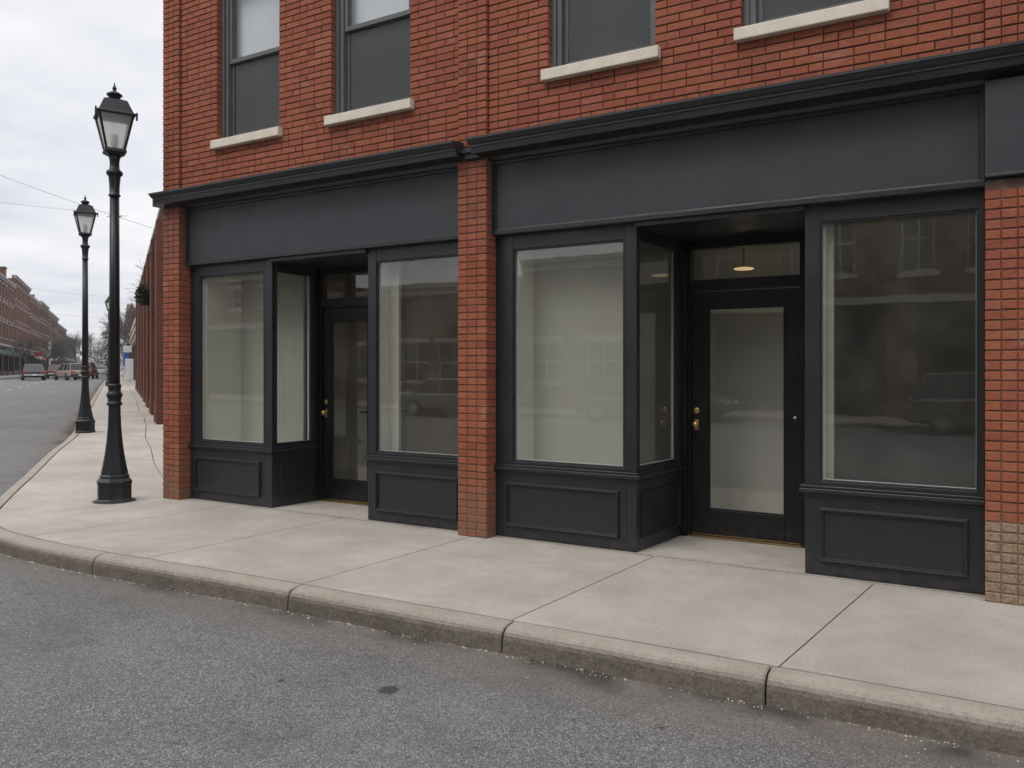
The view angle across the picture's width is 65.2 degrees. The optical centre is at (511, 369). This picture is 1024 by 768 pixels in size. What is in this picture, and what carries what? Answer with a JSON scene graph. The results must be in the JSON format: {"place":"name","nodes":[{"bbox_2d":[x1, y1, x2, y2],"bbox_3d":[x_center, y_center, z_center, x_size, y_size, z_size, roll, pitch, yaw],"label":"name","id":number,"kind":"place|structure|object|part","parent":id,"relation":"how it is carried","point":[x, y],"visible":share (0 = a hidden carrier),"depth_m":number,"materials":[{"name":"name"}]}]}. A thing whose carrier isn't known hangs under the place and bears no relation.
{"place":"outdoors","nodes":[
{"label":"outdoors","id":0,"kind":"place"},
{"bbox_2d":[0,375,19,377],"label":"pavement","id":1,"kind":"structure","parent":0,"point":[4,376],"depth_m":86.08,"materials":[{"name":"concrete"}]},
{"bbox_2d":[6,333,41,363],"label":"bare tree","id":2,"kind":"object","parent":1,"relation":"on","point":[30,345],"visible":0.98,"depth_m":104.50,"materials":[{"name":"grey plant"}]},
{"bbox_2d":[35,351,43,363],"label":"projecting sign","id":3,"kind":"object","parent":1,"relation":"on","point":[40,356],"visible":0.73,"depth_m":129.48,"materials":[{"name":"red plastic"}]},
{"bbox_2d":[26,334,67,366],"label":"bare tree","id":4,"kind":"object","parent":1,"relation":"on","point":[56,346],"visible":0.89,"depth_m":127.27,"materials":[{"name":"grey plant"}]},
{"bbox_2d":[46,322,60,364],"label":"utility pole","id":5,"kind":"object","parent":1,"relation":"on","point":[53,326],"visible":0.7,"depth_m":147.71,"materials":[{"name":"brown wood"}]},
{"bbox_2d":[41,338,71,364],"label":"bare tree","id":6,"kind":"object","parent":1,"relation":"on","point":[55,362],"visible":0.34,"depth_m":149.27,"materials":[{"name":"grey plant"}]},
{"bbox_2d":[55,339,77,362],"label":"bare tree","id":7,"kind":"object","parent":1,"relation":"on","point":[65,358],"visible":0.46,"depth_m":179.41,"materials":[{"name":"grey plant"}]},
{"bbox_2d":[0,374,163,519],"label":"side pavement","id":8,"kind":"structure","parent":0,"point":[66,477],"depth_m":11.77,"materials":[{"name":"concrete"}]},
{"bbox_2d":[73,196,97,433],"bbox_3d":[-8.910,-1.165,16.700,0.450,4.970,0.414,0,0,-33],"label":"street lamp","id":9,"kind":"object","parent":8,"relation":"on","point":[84,421],"visible":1,"depth_m":16.64,"materials":[{"name":"black metal"}]},
{"bbox_2d":[105,297,108,385],"bbox_3d":[-21.750,-1.587,43.200,0.450,4.970,0.414,0,0,-33],"label":"street lamp","id":10,"kind":"object","parent":8,"relation":"on","point":[107,379],"visible":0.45,"depth_m":43.14,"materials":[{"name":"black metal"}]},
{"bbox_2d":[92,498,135,503],"bbox_3d":[-4.705,1.546,9.470,0.470,0.010,0.470,0,0,30],"label":"lamp footing","id":11,"kind":"object","parent":8,"relation":"on","point":[95,501],"visible":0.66,"depth_m":9.31,"materials":[{"name":"grey concrete"}]},
{"bbox_2d":[93,83,137,502],"bbox_3d":[-4.705,-0.915,9.470,0.450,4.970,0.414,0,0,-33],"label":"street lamp","id":12,"kind":"object","parent":11,"relation":"on","point":[114,482],"visible":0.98,"depth_m":9.42,"materials":[{"name":"black metal"}]},
{"bbox_2d":[122,346,131,380],"bbox_3d":[-28.613,-0.653,59.480,0.625,2.900,0.050,0,0,-26],"label":"banner flag","id":13,"kind":"object","parent":8,"relation":"on","point":[127,350],"visible":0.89,"depth_m":59.42,"materials":[{"name":"fabric"}]},
{"bbox_2d":[0,0,163,370],"label":"sky","id":14,"kind":"structure","parent":0,"point":[59,59],"materials":[{"name":"white"}]},
{"bbox_2d":[120,371,163,476],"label":"paved yard","id":15,"kind":"structure","parent":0,"point":[154,436],"depth_m":17.07,"materials":[{"name":"concrete"}]},
{"bbox_2d":[98,320,126,349],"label":"bare tree","id":16,"kind":"object","parent":15,"relation":"on","point":[122,344],"visible":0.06,"depth_m":103.95,"materials":[{"name":"grey plant"}]},
{"bbox_2d":[98,305,135,344],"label":"bare tree","id":17,"kind":"object","parent":15,"relation":"on","point":[122,324],"visible":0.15,"depth_m":75.11,"materials":[{"name":"grey plant"}]},
{"bbox_2d":[125,359,132,381],"bbox_3d":[-26.757,0.010,55.935,0.380,1.600,0.422,0,0,22],"label":"banner stand","id":18,"kind":"object","parent":15,"relation":"on","point":[129,369],"visible":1,"depth_m":55.90,"materials":[{"name":"white plastic"}]},
{"bbox_2d":[0,374,1023,767],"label":"road","id":19,"kind":"structure","parent":0,"point":[102,672],"depth_m":4.12,"materials":[{"name":"grey asphalt"}]},
{"bbox_2d":[20,364,45,379],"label":"car","id":20,"kind":"object","parent":19,"relation":"on","point":[33,371],"visible":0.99,"depth_m":69.06,"materials":[{"name":"grey paint"}]},
{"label":"windows","id":21,"kind":"part","parent":20,"relation":"part of","materials":[{"name":"grey glass"}]},
{"bbox_2d":[46,365,60,377],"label":"car","id":22,"kind":"object","parent":19,"relation":"on","point":[52,369],"visible":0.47,"depth_m":81.76,"materials":[{"name":"red paint"}]},
{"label":"windows","id":23,"kind":"part","parent":22,"relation":"part of","materials":[{"name":"grey glass"}]},
{"bbox_2d":[54,363,89,379],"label":"car","id":24,"kind":"object","parent":19,"relation":"on","point":[66,371],"visible":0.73,"depth_m":69.56,"materials":[{"name":"beige paint"}]},
{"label":"windows","id":25,"kind":"part","parent":24,"relation":"part of","materials":[{"name":"grey glass"}]},
{"bbox_2d":[63,329,93,362],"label":"bare tree","id":26,"kind":"object","parent":19,"relation":"on","point":[71,340],"visible":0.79,"depth_m":205.60,"materials":[{"name":"grey plant"}]},
{"bbox_2d":[69,331,102,358],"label":"bare tree","id":27,"kind":"object","parent":19,"relation":"on","point":[90,337],"visible":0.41,"depth_m":240.35,"materials":[{"name":"grey plant"}]},
{"bbox_2d":[76,362,98,378],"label":"car","id":28,"kind":"object","parent":19,"relation":"on","point":[93,370],"visible":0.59,"depth_m":78.31,"materials":[{"name":"red paint"}]},
{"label":"windows","id":29,"kind":"part","parent":28,"relation":"part of","materials":[{"name":"black glass"}]},
{"bbox_2d":[88,343,106,365],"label":"bare tree","id":30,"kind":"object","parent":19,"relation":"on","point":[96,348],"visible":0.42,"depth_m":283.89,"materials":[{"name":"grey plant"}]},
{"bbox_2d":[96,366,107,375],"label":"car","id":31,"kind":"object","parent":19,"relation":"on","point":[101,369],"visible":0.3,"depth_m":112.47,"materials":[{"name":"silver metal"}]},
{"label":"windows","id":32,"kind":"part","parent":31,"relation":"part of","materials":[{"name":"grey glass"}]},
{"bbox_2d":[97,323,122,368],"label":"bare tree","id":33,"kind":"object","parent":19,"relation":"on","point":[105,358],"visible":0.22,"depth_m":182.30,"materials":[{"name":"grey plant"}]},
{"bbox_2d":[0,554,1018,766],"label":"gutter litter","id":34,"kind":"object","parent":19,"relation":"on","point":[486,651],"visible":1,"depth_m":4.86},
{"bbox_2d":[0,380,1023,757],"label":"kerb","id":35,"kind":"structure","parent":19,"relation":"on","point":[968,724],"depth_m":4.55,"materials":[{"name":"concrete"}]},
{"bbox_2d":[0,498,1023,709],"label":"sidewalk","id":36,"kind":"structure","parent":0,"point":[771,606],"depth_m":5.73,"materials":[{"name":"concrete"}]},
{"bbox_3d":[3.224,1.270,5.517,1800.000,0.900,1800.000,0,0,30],"label":"ground","id":37,"kind":"structure","parent":0,"visible":0},
{"bbox_2d":[0,273,22,375],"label":"brick building","id":38,"kind":"structure","parent":37,"relation":"on","point":[7,286],"depth_m":102.58,"materials":[{"name":"brick"}]},
{"bbox_2d":[0,266,31,374],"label":"brick building","id":39,"kind":"structure","parent":37,"relation":"on","point":[22,291],"depth_m":117.07,"materials":[{"name":"brick"}]},
{"bbox_2d":[30,295,45,363],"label":"brick building","id":40,"kind":"structure","parent":37,"relation":"on","point":[35,304],"depth_m":137.61,"materials":[{"name":"brick"}]},
{"bbox_2d":[30,294,49,371],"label":"brick building","id":41,"kind":"structure","parent":37,"relation":"on","point":[45,308],"depth_m":155.63,"materials":[{"name":"brick"}]},
{"bbox_2d":[48,310,58,366],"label":"brick building","id":42,"kind":"structure","parent":37,"relation":"on","point":[53,317],"depth_m":175.56,"materials":[{"name":"brick"}]},
{"bbox_2d":[58,324,66,364],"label":"brick building","id":43,"kind":"structure","parent":37,"relation":"on","point":[62,330],"depth_m":204.26,"materials":[{"name":"brick"}]},
{"bbox_2d":[66,336,74,362],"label":"brick building","id":44,"kind":"structure","parent":37,"relation":"on","point":[69,360],"depth_m":239.00,"materials":[{"name":"brick"}]},
{"bbox_2d":[76,341,124,371],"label":"distant wood","id":45,"kind":"object","parent":37,"relation":"on","point":[99,364],"visible":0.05,"depth_m":321.11,"materials":[{"name":"grey plant"}]},
{"bbox_2d":[124,303,133,358],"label":"brick building","id":46,"kind":"structure","parent":37,"relation":"on","point":[127,343],"depth_m":81.47,"materials":[{"name":"brick"}]},
{"bbox_2d":[129,317,135,381],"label":"brick building","id":47,"kind":"structure","parent":37,"relation":"on","point":[132,340],"depth_m":56.50,"materials":[{"name":"brick"}]},
{"bbox_2d":[124,260,143,312],"bbox_3d":[-19.296,-3.988,48.522,8.633,9.958,7.375,0,0,30],"label":"bare tree","id":48,"kind":"object","parent":37,"relation":"on","point":[132,292],"depth_m":48.23,"materials":[{"name":"grey plant"}]},
{"bbox_2d":[135,208,163,424],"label":"brick building","id":49,"kind":"structure","parent":37,"relation":"on","point":[149,355],"depth_m":21.43,"materials":[{"name":"brick"}]},
{"bbox_2d":[0,175,150,227],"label":"overhead wire","id":50,"kind":"object","parent":49,"relation":"attached to","point":[75,202],"visible":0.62,"depth_m":26.69,"materials":[{"name":"black metal"}]},
{"bbox_2d":[134,284,149,305],"bbox_3d":[-10.617,-2.156,23.065,0.525,0.660,0.505,0,0,-26],"label":"hanging basket","id":51,"kind":"object","parent":49,"relation":"attached to","point":[142,298],"visible":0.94,"depth_m":22.99,"materials":[{"name":"green plant"}]},
{"bbox_2d":[148,0,1023,605],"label":"corner brick building","id":52,"kind":"structure","parent":37,"relation":"on","point":[464,266],"depth_m":7.47,"materials":[{"name":"brick"}]},
{"bbox_2d":[190,259,264,446],"bbox_3d":[-3.339,-0.189,9.393,1.285,2.121,0.070,0,0,30],"label":"window frame","id":53,"kind":"structure","parent":52,"relation":"in","point":[198,273],"depth_m":9.61,"materials":[{"name":"black paint"}]},
{"bbox_2d":[222,0,279,137],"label":"sash window","id":54,"kind":"structure","parent":52,"relation":"in","point":[250,80],"depth_m":9.19,"materials":[{"name":"grey glass"}]},
{"bbox_2d":[275,263,314,446],"bbox_3d":[-2.525,-0.170,9.269,0.070,2.081,0.572,0,0,36],"label":"window frame","id":55,"kind":"structure","parent":52,"relation":"in","point":[279,268],"depth_m":9.44,"materials":[{"name":"black paint"}]},
{"bbox_2d":[321,307,367,502],"bbox_3d":[-1.899,0.402,9.298,0.809,2.253,0.112,0,0,30],"label":"door","id":56,"kind":"structure","parent":52,"relation":"in","point":[334,488],"depth_m":9.45,"materials":[{"name":"black paint"}]},
{"bbox_2d":[335,0,410,113],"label":"sash window","id":57,"kind":"structure","parent":52,"relation":"in","point":[372,37],"depth_m":8.27,"materials":[{"name":"grey glass"}]},
{"bbox_2d":[368,240,458,459],"bbox_3d":[-0.940,-0.189,7.991,1.229,2.121,0.070,0,0,30],"label":"window frame","id":58,"kind":"structure","parent":52,"relation":"in","point":[376,256],"depth_m":8.22,"materials":[{"name":"black paint"}]},
{"bbox_2d":[496,224,624,471],"bbox_3d":[0.425,-0.189,7.193,1.293,2.121,0.070,0,0,30],"label":"window frame","id":59,"kind":"structure","parent":52,"relation":"in","point":[508,246],"depth_m":7.41,"materials":[{"name":"black paint"}]},
{"bbox_2d":[551,0,655,67],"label":"sash window","id":60,"kind":"structure","parent":52,"relation":"in","point":[581,30],"depth_m":6.97,"materials":[{"name":"grey glass"}]},
{"bbox_2d":[639,229,680,471],"bbox_3d":[1.302,-0.170,7.173,0.070,2.081,0.815,0,0,37],"label":"window frame","id":61,"kind":"structure","parent":52,"relation":"in","point":[646,237],"depth_m":7.44,"materials":[{"name":"black paint"}]},
{"bbox_2d":[734,247,753,270],"bbox_3d":[2.221,-1.190,7.667,0.190,0.460,0.190,0,0,30],"label":"ceiling lamp","id":62,"kind":"object","parent":52,"relation":"hanging from","point":[743,268],"visible":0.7,"depth_m":7.66,"materials":[{"name":"beige glass"}]},
{"bbox_2d":[692,287,799,543],"bbox_3d":[2.102,0.402,7.238,0.976,2.253,0.112,0,0,30],"label":"door","id":63,"kind":"structure","parent":52,"relation":"in","point":[763,526],"depth_m":7.24,"materials":[{"name":"black paint"}]},
{"bbox_2d":[743,0,863,25],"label":"sash window","id":64,"kind":"structure","parent":52,"relation":"in","point":[754,11],"depth_m":6.20,"materials":[{"name":"grey glass"}]},
{"bbox_2d":[805,188,984,496],"bbox_3d":[2.760,-0.189,5.829,1.180,2.121,0.070,0,0,30],"label":"window frame","id":65,"kind":"structure","parent":52,"relation":"in","point":[816,216],"depth_m":5.92,"materials":[{"name":"black paint"}]},
{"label":"joint bed","id":66,"kind":"structure","parent":0,"visible":0},
{"bbox_2d":[120,301,135,345],"bbox_3d":[-27.311,-2.398,60.518,5.044,6.574,7.001,0,0,-40],"label":"bare tree","id":67,"kind":"object","parent":66,"relation":"on","point":[134,316],"visible":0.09,"depth_m":60.42,"materials":[{"name":"grey plant"}]}
]}

